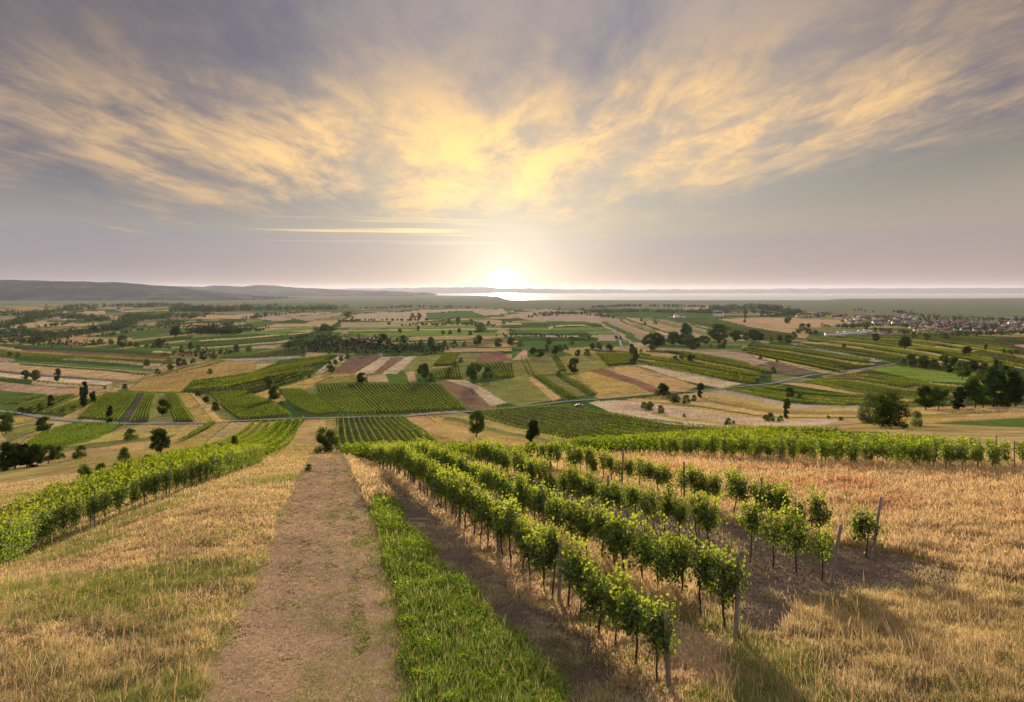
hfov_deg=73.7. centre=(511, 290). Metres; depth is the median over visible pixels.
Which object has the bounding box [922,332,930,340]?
broadleaf tree
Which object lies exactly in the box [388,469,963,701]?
soil clods
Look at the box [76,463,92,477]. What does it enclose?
bush
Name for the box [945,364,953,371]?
broadleaf tree
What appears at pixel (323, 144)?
sky
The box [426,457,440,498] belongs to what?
grapevine
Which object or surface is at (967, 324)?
house
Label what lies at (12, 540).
grapevine
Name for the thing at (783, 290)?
hills
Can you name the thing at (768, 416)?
bush
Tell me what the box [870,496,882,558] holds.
vine post
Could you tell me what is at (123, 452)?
bush
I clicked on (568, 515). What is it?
grapevine
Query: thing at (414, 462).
grapevine
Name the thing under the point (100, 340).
bush
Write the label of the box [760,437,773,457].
grapevine
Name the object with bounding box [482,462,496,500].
grapevine
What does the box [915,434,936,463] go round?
grapevine
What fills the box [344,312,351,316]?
broadleaf tree
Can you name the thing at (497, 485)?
grapevine
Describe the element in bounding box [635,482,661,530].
grapevine
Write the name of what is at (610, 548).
grapevine
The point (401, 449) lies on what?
grapevine
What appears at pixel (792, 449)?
grapevine
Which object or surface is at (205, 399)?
broadleaf tree
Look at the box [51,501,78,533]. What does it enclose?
grapevine
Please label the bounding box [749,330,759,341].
broadleaf tree
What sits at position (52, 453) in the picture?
broadleaf tree
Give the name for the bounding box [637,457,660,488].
grapevine
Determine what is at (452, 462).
grapevine
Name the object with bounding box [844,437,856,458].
grapevine
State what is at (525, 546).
grapevine
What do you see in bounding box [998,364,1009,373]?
broadleaf tree
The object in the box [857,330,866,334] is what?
apartment block
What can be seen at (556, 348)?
broadleaf tree
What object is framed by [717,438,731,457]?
grapevine
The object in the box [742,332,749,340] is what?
broadleaf tree
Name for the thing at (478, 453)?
grapevine
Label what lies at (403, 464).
grapevine
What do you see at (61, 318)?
house
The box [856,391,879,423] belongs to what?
willow bush
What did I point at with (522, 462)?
grapevine
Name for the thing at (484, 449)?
grapevine
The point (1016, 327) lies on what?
house
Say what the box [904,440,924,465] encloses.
grapevine
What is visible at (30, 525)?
grapevine
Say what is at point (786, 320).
broadleaf tree
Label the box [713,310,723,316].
house
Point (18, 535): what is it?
grapevine
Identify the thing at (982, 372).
bush
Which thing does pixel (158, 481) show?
grapevine
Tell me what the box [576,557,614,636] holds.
grapevine
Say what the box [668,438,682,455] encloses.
grapevine
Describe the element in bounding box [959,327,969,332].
house
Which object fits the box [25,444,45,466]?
broadleaf tree
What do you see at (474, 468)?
grapevine
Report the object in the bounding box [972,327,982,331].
house
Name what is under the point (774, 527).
grapevine
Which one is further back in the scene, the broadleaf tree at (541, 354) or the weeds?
the broadleaf tree at (541, 354)
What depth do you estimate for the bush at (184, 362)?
630.68 m
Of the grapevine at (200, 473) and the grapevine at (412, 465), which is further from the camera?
the grapevine at (200, 473)
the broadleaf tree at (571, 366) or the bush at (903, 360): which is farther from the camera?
the bush at (903, 360)
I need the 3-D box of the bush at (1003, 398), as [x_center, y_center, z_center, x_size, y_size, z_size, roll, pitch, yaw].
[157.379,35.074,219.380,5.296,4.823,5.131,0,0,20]
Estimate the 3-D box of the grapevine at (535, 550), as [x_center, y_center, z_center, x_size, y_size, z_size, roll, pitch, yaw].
[0.647,7.819,19.903,1.203,2.146,1.624,0,0,-43]
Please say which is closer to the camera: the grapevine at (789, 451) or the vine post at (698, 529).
the vine post at (698, 529)
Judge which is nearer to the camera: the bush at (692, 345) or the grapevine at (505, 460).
the grapevine at (505, 460)
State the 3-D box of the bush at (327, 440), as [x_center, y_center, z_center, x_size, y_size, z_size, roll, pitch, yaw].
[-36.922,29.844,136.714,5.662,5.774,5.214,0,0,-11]
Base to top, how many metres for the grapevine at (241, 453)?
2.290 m
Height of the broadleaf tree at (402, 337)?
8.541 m
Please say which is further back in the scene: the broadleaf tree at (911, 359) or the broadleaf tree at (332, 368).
the broadleaf tree at (911, 359)
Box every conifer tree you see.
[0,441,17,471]
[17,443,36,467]
[105,405,113,422]
[525,419,539,452]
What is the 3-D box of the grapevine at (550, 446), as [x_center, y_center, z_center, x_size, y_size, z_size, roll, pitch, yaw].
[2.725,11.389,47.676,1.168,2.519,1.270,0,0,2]
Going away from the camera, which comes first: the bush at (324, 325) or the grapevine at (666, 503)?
the grapevine at (666, 503)
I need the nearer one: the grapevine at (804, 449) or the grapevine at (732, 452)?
the grapevine at (804, 449)
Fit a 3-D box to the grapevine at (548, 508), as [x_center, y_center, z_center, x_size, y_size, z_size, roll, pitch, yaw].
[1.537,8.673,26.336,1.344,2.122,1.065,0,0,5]
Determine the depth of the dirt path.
17.03 m
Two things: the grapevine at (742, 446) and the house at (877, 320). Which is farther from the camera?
the house at (877, 320)
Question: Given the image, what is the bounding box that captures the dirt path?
[186,455,420,701]
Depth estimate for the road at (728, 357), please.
596.48 m
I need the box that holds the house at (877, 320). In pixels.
[872,319,881,324]
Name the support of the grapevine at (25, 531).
on the ground at (282, 329)
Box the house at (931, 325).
[924,323,934,327]
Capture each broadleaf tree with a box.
[0,413,14,433]
[2,442,26,468]
[21,370,30,379]
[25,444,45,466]
[29,370,40,379]
[36,416,53,431]
[42,444,58,462]
[116,335,127,347]
[143,359,150,365]
[149,428,170,454]
[154,338,165,348]
[156,398,171,415]
[169,325,180,337]
[175,358,181,366]
[199,351,207,359]
[202,396,209,402]
[262,375,272,386]
[268,385,281,400]
[286,342,292,347]
[328,366,334,372]
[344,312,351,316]
[356,372,366,382]
[399,335,407,341]
[416,364,426,375]
[422,363,428,377]
[427,336,434,344]
[465,362,482,382]
[468,410,484,436]
[473,334,482,345]
[494,338,502,347]
[507,337,514,344]
[529,347,535,355]
[535,348,545,357]
[546,337,552,344]
[551,345,559,353]
[567,358,578,374]
[574,349,580,356]
[606,343,612,350]
[628,346,639,363]
[641,337,648,345]
[644,333,654,344]
[650,332,664,347]
[658,383,668,395]
[666,331,681,345]
[679,334,684,345]
[683,334,694,347]
[687,354,694,360]
[694,337,699,346]
[702,336,709,344]
[706,323,729,342]
[728,329,743,341]
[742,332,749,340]
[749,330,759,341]
[757,332,764,341]
[784,317,790,323]
[784,335,791,343]
[785,387,794,397]
[872,333,879,340]
[898,335,911,349]
[906,354,917,366]
[915,385,936,409]
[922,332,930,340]
[927,385,949,408]
[939,354,949,367]
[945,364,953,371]
[948,356,960,369]
[954,360,972,379]
[961,346,971,353]
[963,377,987,408]
[967,360,978,370]
[973,385,992,407]
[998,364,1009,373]
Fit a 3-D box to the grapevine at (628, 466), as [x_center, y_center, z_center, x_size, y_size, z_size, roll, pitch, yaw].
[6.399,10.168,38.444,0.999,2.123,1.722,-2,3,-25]
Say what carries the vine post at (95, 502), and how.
on the ground at (282, 329)
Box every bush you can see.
[18,406,25,411]
[35,403,43,409]
[55,445,65,458]
[71,444,86,458]
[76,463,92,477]
[89,339,97,345]
[95,463,105,476]
[97,338,104,344]
[113,447,133,470]
[123,428,139,439]
[154,368,160,373]
[167,363,173,369]
[180,359,186,364]
[188,342,194,347]
[211,401,219,410]
[229,435,238,445]
[304,463,312,472]
[312,427,340,452]
[320,323,330,329]
[425,372,436,382]
[446,367,454,374]
[481,366,493,377]
[517,339,524,345]
[542,344,548,351]
[558,344,563,351]
[583,349,590,355]
[645,401,654,410]
[649,344,656,349]
[657,405,664,412]
[670,393,680,402]
[682,394,690,403]
[689,343,696,349]
[724,418,731,424]
[764,413,774,420]
[769,366,776,373]
[798,323,806,330]
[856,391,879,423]
[866,389,913,427]
[899,358,907,364]
[909,410,922,426]
[916,355,930,367]
[930,359,940,368]
[941,332,949,338]
[975,370,986,379]
[977,362,988,371]
[992,392,1010,406]
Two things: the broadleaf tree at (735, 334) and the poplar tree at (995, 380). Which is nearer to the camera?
the poplar tree at (995, 380)
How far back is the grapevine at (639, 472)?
37.36 m
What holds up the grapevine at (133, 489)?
on the ground at (282, 329)
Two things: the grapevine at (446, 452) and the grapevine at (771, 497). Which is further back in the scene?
the grapevine at (446, 452)
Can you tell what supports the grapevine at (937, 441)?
on the ground at (282, 329)
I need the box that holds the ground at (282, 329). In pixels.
[0,295,1023,701]
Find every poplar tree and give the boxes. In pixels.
[47,395,54,406]
[53,368,60,380]
[79,381,88,407]
[89,391,96,402]
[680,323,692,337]
[697,383,703,397]
[783,398,790,418]
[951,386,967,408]
[980,366,1006,406]
[1005,369,1023,405]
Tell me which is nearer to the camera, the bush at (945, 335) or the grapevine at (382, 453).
the grapevine at (382, 453)
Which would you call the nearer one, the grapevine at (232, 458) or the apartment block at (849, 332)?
the grapevine at (232, 458)
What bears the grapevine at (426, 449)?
on the ground at (282, 329)
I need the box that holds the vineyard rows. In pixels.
[0,320,1023,525]
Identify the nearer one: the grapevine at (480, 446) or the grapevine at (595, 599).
the grapevine at (595, 599)
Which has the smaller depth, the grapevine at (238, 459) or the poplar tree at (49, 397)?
the grapevine at (238, 459)
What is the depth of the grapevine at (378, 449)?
57.03 m
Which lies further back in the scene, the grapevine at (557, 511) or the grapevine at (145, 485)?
the grapevine at (145, 485)
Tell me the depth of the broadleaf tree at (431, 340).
682.17 m
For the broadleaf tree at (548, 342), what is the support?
on the ground at (282, 329)
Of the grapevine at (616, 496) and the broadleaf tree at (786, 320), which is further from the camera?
the broadleaf tree at (786, 320)
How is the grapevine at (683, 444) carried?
on the ground at (282, 329)
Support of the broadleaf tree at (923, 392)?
on the ground at (282, 329)
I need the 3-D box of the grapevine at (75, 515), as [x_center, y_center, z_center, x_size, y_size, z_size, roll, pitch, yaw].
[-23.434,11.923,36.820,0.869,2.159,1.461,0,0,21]
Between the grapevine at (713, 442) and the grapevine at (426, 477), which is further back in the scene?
the grapevine at (713, 442)
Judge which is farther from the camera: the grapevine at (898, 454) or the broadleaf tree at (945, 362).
the broadleaf tree at (945, 362)
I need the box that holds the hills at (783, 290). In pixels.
[332,287,1023,292]
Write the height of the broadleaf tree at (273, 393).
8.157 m
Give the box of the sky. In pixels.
[0,0,1023,289]
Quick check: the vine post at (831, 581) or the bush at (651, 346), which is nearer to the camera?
the vine post at (831, 581)
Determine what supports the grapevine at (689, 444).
on the ground at (282, 329)
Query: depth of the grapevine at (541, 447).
49.33 m
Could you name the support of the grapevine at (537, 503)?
on the ground at (282, 329)
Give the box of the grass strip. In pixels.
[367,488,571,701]
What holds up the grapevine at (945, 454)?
on the ground at (282, 329)
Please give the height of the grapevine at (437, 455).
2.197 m
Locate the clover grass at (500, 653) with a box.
[368,490,571,701]
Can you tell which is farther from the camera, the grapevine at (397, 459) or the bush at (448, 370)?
the bush at (448, 370)
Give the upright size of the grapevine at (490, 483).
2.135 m
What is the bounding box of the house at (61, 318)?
[58,317,65,320]
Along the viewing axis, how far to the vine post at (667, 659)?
13.34 m
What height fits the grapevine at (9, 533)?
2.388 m
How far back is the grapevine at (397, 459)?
44.32 m
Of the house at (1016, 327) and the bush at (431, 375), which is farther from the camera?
the house at (1016, 327)
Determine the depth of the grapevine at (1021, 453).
47.10 m
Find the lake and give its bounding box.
[433,293,1023,299]
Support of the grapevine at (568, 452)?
on the ground at (282, 329)
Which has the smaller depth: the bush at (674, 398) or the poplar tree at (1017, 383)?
the poplar tree at (1017, 383)
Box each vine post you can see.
[7,519,9,565]
[32,511,34,552]
[93,487,95,522]
[169,463,170,492]
[213,452,214,479]
[497,506,502,550]
[541,485,544,529]
[557,537,561,596]
[607,475,609,516]
[614,510,617,561]
[621,448,623,484]
[663,610,670,690]
[683,461,684,496]
[696,493,700,544]
[734,552,739,635]
[761,477,762,518]
[780,433,782,460]
[829,523,842,583]
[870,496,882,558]
[933,439,935,464]
[1013,440,1014,467]
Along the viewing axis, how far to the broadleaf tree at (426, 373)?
428.57 m
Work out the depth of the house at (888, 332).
1099.03 m
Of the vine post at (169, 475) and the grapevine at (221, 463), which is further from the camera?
the grapevine at (221, 463)
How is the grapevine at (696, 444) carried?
on the ground at (282, 329)
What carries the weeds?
on the ground at (282, 329)
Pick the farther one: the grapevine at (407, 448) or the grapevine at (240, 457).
the grapevine at (240, 457)
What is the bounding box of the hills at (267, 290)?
[176,285,436,295]
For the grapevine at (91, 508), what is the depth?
37.43 m
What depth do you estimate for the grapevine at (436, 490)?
32.59 m
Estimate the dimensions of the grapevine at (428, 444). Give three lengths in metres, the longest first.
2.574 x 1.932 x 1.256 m
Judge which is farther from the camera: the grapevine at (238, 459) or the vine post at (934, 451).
the grapevine at (238, 459)
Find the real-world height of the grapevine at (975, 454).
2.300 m
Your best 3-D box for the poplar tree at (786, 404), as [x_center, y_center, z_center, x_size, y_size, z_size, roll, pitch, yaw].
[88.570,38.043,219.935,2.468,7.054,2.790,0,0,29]
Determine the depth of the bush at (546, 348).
646.06 m
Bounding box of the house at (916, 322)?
[910,321,920,324]
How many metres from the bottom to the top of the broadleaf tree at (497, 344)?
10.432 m
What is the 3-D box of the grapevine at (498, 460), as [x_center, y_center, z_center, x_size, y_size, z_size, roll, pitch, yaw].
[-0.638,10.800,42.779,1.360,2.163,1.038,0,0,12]
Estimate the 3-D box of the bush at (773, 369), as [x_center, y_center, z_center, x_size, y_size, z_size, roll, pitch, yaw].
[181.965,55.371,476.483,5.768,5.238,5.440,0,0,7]
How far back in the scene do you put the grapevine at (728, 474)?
30.73 m
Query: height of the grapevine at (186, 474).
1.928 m
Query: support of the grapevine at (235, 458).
on the ground at (282, 329)
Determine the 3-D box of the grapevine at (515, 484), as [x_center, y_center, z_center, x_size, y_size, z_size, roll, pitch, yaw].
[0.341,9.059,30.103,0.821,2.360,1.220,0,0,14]
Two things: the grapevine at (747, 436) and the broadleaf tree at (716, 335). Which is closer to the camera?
the grapevine at (747, 436)
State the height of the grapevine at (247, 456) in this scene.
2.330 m
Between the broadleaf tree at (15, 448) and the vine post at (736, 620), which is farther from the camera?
the broadleaf tree at (15, 448)
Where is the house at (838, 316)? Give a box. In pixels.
[834,315,843,318]
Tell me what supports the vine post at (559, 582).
on the ground at (282, 329)
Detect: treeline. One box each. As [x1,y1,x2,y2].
[0,295,456,356]
[338,303,805,341]
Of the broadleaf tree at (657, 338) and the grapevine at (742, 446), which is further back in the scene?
the broadleaf tree at (657, 338)
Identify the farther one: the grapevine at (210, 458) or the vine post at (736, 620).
the grapevine at (210, 458)
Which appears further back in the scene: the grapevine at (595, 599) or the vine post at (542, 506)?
the vine post at (542, 506)
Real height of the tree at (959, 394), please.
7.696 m
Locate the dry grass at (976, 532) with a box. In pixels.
[0,446,1023,701]
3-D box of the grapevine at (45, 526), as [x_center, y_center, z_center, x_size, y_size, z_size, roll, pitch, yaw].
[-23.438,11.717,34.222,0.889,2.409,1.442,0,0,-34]
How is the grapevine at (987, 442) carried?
on the ground at (282, 329)
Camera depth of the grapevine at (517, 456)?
39.43 m
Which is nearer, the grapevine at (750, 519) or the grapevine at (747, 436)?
the grapevine at (750, 519)
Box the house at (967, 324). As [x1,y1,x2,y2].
[962,322,972,326]
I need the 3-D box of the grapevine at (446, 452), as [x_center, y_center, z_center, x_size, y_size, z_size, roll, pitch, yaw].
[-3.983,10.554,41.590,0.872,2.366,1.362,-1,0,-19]
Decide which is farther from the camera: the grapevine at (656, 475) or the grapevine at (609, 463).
the grapevine at (609, 463)
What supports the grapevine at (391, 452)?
on the ground at (282, 329)
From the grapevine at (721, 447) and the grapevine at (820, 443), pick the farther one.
the grapevine at (721, 447)
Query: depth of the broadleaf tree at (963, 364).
394.58 m
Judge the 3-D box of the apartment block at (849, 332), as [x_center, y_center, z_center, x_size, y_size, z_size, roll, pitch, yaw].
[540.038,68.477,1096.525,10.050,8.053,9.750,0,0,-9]
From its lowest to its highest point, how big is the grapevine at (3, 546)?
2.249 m
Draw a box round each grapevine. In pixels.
[0,511,16,566]
[0,516,21,560]
[0,521,16,563]
[1,513,26,561]
[2,517,25,560]
[16,513,36,556]
[17,506,41,551]
[17,510,35,554]
[29,507,44,547]
[35,502,54,543]
[40,502,62,542]
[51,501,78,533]
[67,492,87,528]
[83,488,105,523]
[95,488,114,517]
[107,483,132,513]
[123,473,143,506]
[138,467,157,501]
[144,470,167,497]
[156,466,176,495]
[172,460,186,491]
[178,464,194,488]
[183,454,203,486]
[194,460,207,482]
[201,458,213,480]
[204,453,219,479]
[212,455,223,479]
[215,453,227,477]
[219,454,230,473]
[220,451,231,472]
[220,456,228,475]
[224,450,234,471]
[225,448,236,472]
[233,449,237,471]
[234,446,243,469]
[235,447,240,467]
[238,447,245,470]
[242,447,247,468]
[243,446,251,468]
[251,444,257,463]
[253,444,260,464]
[369,442,376,461]
[375,440,390,466]
[377,442,382,468]
[380,441,392,462]
[381,446,391,470]
[385,448,393,469]
[390,448,398,468]
[391,440,400,467]
[394,441,405,473]
[396,441,410,477]
[396,443,411,476]
[398,451,412,479]
[399,441,415,480]
[405,450,417,482]
[407,449,416,484]
[410,448,419,488]
[410,450,424,492]
[415,439,420,456]
[417,453,433,493]
[418,437,433,457]
[419,441,429,457]
[420,455,435,496]
[424,466,445,506]
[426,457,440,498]
[427,467,445,509]
[428,441,435,463]
[430,443,441,461]
[432,463,458,512]
[434,444,441,470]
[435,447,444,470]
[436,463,463,518]
[439,444,452,470]
[439,449,458,469]
[443,469,465,515]
[446,453,457,473]
[449,473,467,523]
[451,473,489,533]
[452,472,477,527]
[454,451,469,482]
[461,459,476,474]
[466,487,496,540]
[467,457,479,488]
[470,484,487,536]
[472,435,480,468]
[475,440,484,466]
[476,463,489,492]
[477,439,485,463]
[477,458,493,490]
[478,438,496,465]
[481,436,498,465]
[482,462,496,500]
[483,491,519,547]
[485,497,518,556]
[486,465,504,494]
[490,442,499,468]
[491,439,505,469]
[492,439,510,473]
[492,492,522,559]
[493,447,509,472]
[493,468,510,495]
[497,449,511,479]
[497,472,515,505]
[505,505,539,570]
[506,444,519,478]
[506,464,533,517]
[509,517,542,577]
[510,473,526,510]
[513,449,527,479]
[514,454,527,475]
[514,515,564,585]
[517,472,549,526]
[521,452,537,485]
[524,450,538,482]
[530,481,550,524]
[533,451,548,488]
[535,491,557,532]
[536,440,547,463]
[537,516,567,597]
[539,452,555,494]
[542,445,555,465]
[544,436,555,468]
[544,467,559,494]
[548,485,567,535]
[549,435,563,470]
[551,490,594,542]
[552,467,572,495]
[553,531,590,606]
[561,442,572,466]
[562,460,582,508]
[563,446,583,467]
[568,548,604,621]
[570,444,584,473]
[571,499,595,554]
[572,466,588,504]
[576,465,604,513]
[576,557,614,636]
[579,444,596,474]
[583,495,617,556]
[585,451,599,474]
[589,560,637,646]
[591,501,633,562]
[594,476,619,507]
[596,442,610,479]
[600,506,647,574]
[603,478,634,514]
[604,449,618,479]
[609,570,660,664]
[610,454,625,483]
[615,517,660,585]
[620,455,637,484]
[622,476,644,521]
[630,452,645,487]
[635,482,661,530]
[636,588,688,683]
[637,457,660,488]
[642,525,678,589]
[646,463,666,493]
[648,481,677,533]
[652,511,703,597]
[653,456,675,492]
[656,435,665,454]
[664,433,674,454]
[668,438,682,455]
[669,493,690,539]
[672,464,691,499]
[677,535,725,616]
[678,436,689,454]
[681,488,711,544]
[683,459,703,502]
[685,433,696,454]
[688,464,720,501]
[688,491,727,549]
[691,430,706,455]
[701,435,711,454]
[703,468,725,499]
[704,532,751,630]
[707,430,720,454]
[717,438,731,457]
[723,463,748,512]
[726,433,738,457]
[728,468,752,508]
[729,494,770,560]
[734,432,750,456]
[734,436,745,454]
[745,429,755,454]
[747,477,770,518]
[749,434,762,458]
[751,436,764,452]
[756,474,797,524]
[756,502,786,566]
[758,439,774,458]
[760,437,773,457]
[769,493,811,572]
[771,435,786,459]
[771,480,798,521]
[782,431,799,460]
[784,437,799,458]
[785,493,810,525]
[795,434,813,461]
[803,518,836,580]
[804,480,834,545]
[806,434,817,458]
[812,437,833,461]
[819,438,833,459]
[828,438,844,461]
[829,438,846,458]
[842,436,859,462]
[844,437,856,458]
[844,500,887,556]
[857,436,872,460]
[858,435,879,463]
[868,434,890,463]
[883,434,898,460]
[889,439,907,465]
[896,433,913,460]
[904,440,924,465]
[914,441,926,462]
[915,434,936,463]
[926,433,940,460]
[937,443,958,465]
[938,435,957,462]
[948,438,969,467]
[952,434,970,463]
[964,438,985,465]
[966,434,987,463]
[983,435,1003,465]
[984,443,1004,466]
[998,437,1013,462]
[1012,441,1023,461]
[1015,439,1023,462]
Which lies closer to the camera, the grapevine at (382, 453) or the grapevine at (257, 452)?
the grapevine at (382, 453)
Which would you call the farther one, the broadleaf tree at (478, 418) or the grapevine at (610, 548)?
the broadleaf tree at (478, 418)
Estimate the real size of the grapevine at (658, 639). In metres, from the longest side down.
2.074 x 1.830 x 0.970 m
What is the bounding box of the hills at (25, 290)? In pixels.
[0,280,300,300]
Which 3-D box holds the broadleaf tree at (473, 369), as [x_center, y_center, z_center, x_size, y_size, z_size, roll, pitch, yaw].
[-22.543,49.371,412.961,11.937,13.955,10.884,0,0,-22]
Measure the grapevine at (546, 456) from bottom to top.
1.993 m
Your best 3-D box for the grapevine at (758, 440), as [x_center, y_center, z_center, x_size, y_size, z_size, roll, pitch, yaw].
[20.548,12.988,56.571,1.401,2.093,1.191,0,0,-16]
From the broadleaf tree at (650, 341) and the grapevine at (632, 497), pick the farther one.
the broadleaf tree at (650, 341)
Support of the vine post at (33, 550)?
on the ground at (282, 329)
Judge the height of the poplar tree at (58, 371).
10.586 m
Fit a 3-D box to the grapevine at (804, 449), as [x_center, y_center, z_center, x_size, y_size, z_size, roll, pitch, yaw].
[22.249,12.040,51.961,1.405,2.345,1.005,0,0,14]
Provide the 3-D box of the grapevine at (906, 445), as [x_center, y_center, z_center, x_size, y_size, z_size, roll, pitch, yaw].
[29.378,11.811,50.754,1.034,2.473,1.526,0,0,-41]
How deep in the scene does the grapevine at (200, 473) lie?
46.63 m
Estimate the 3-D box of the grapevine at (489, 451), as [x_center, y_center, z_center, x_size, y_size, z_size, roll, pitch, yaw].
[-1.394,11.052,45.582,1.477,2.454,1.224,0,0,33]
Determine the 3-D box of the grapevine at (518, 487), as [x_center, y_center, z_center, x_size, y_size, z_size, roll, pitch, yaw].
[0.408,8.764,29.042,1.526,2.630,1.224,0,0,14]
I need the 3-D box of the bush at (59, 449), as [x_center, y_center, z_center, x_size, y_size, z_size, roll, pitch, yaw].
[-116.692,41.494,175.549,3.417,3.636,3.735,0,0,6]
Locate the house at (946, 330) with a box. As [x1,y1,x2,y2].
[942,327,952,332]
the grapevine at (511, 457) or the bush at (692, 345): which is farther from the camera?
the bush at (692, 345)
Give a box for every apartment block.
[824,332,832,336]
[844,331,852,334]
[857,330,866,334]
[863,329,872,333]
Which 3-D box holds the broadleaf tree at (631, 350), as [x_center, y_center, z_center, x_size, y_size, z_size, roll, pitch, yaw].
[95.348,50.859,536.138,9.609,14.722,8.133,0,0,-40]
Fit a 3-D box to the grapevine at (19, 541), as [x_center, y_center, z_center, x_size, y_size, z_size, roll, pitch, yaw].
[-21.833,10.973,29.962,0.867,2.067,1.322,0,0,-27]
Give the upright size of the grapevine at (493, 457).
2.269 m
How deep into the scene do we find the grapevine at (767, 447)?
53.60 m
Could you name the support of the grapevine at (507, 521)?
on the ground at (282, 329)
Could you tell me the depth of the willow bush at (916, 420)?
157.52 m
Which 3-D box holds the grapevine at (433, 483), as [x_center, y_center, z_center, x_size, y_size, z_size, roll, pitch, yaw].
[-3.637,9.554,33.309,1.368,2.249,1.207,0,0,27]
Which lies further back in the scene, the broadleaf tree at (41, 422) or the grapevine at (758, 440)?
the broadleaf tree at (41, 422)
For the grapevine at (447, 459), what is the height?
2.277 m
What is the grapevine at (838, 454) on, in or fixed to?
on the ground at (282, 329)
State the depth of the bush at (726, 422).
208.63 m
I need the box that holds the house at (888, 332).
[883,331,893,334]
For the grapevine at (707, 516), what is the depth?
24.61 m
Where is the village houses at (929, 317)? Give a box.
[806,308,1023,335]
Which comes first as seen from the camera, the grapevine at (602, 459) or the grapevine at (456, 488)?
the grapevine at (456, 488)
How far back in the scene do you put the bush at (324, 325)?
1194.15 m
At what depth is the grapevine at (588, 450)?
42.41 m
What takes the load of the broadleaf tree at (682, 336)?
on the ground at (282, 329)
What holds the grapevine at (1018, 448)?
on the ground at (282, 329)
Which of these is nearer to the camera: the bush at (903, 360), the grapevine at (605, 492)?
the grapevine at (605, 492)
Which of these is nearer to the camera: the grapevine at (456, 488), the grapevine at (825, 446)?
the grapevine at (456, 488)
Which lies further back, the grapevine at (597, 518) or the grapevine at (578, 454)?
the grapevine at (578, 454)
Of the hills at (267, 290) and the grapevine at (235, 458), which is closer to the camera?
the grapevine at (235, 458)
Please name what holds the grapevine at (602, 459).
on the ground at (282, 329)
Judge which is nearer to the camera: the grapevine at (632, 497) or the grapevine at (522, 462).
the grapevine at (632, 497)
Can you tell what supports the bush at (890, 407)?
on the ground at (282, 329)
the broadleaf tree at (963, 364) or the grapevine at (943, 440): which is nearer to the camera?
the grapevine at (943, 440)
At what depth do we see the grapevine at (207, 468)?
47.49 m
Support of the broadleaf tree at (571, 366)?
on the ground at (282, 329)
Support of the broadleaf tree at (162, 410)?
on the ground at (282, 329)
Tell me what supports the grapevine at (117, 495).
on the ground at (282, 329)
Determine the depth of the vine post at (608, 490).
30.21 m
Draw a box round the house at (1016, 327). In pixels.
[1013,325,1021,329]
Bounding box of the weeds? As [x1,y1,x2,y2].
[0,474,1023,701]
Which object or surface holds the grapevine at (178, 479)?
on the ground at (282, 329)
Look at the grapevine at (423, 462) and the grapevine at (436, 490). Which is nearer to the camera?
the grapevine at (436, 490)
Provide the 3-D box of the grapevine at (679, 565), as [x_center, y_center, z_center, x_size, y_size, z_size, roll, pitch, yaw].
[4.388,7.411,18.415,1.455,2.588,1.183,0,0,27]
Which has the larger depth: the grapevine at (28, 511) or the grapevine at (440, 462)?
the grapevine at (440, 462)
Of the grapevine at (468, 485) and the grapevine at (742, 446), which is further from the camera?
the grapevine at (742, 446)
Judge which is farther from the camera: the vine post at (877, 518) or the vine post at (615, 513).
the vine post at (877, 518)
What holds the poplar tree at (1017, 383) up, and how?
on the ground at (282, 329)
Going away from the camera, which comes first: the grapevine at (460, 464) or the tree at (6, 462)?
the grapevine at (460, 464)
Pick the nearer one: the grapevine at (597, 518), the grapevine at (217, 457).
the grapevine at (597, 518)
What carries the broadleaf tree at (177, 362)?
on the ground at (282, 329)
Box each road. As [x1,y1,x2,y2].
[0,364,892,423]
[611,329,628,348]
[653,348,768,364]
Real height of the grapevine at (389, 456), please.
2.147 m
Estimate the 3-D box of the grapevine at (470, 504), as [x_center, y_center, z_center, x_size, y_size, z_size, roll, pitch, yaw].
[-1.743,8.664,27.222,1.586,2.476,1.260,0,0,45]
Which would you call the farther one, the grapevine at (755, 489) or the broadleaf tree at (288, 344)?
the broadleaf tree at (288, 344)
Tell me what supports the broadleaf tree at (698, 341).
on the ground at (282, 329)
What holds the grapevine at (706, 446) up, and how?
on the ground at (282, 329)
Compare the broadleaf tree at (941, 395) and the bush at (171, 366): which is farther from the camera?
the bush at (171, 366)
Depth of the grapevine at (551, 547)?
19.14 m
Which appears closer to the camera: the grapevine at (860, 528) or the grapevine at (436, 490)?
the grapevine at (860, 528)
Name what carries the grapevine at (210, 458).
on the ground at (282, 329)
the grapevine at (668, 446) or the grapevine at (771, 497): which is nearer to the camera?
the grapevine at (771, 497)
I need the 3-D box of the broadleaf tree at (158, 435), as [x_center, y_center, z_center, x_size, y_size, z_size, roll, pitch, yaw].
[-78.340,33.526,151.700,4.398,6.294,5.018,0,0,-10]
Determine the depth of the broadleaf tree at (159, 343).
865.76 m

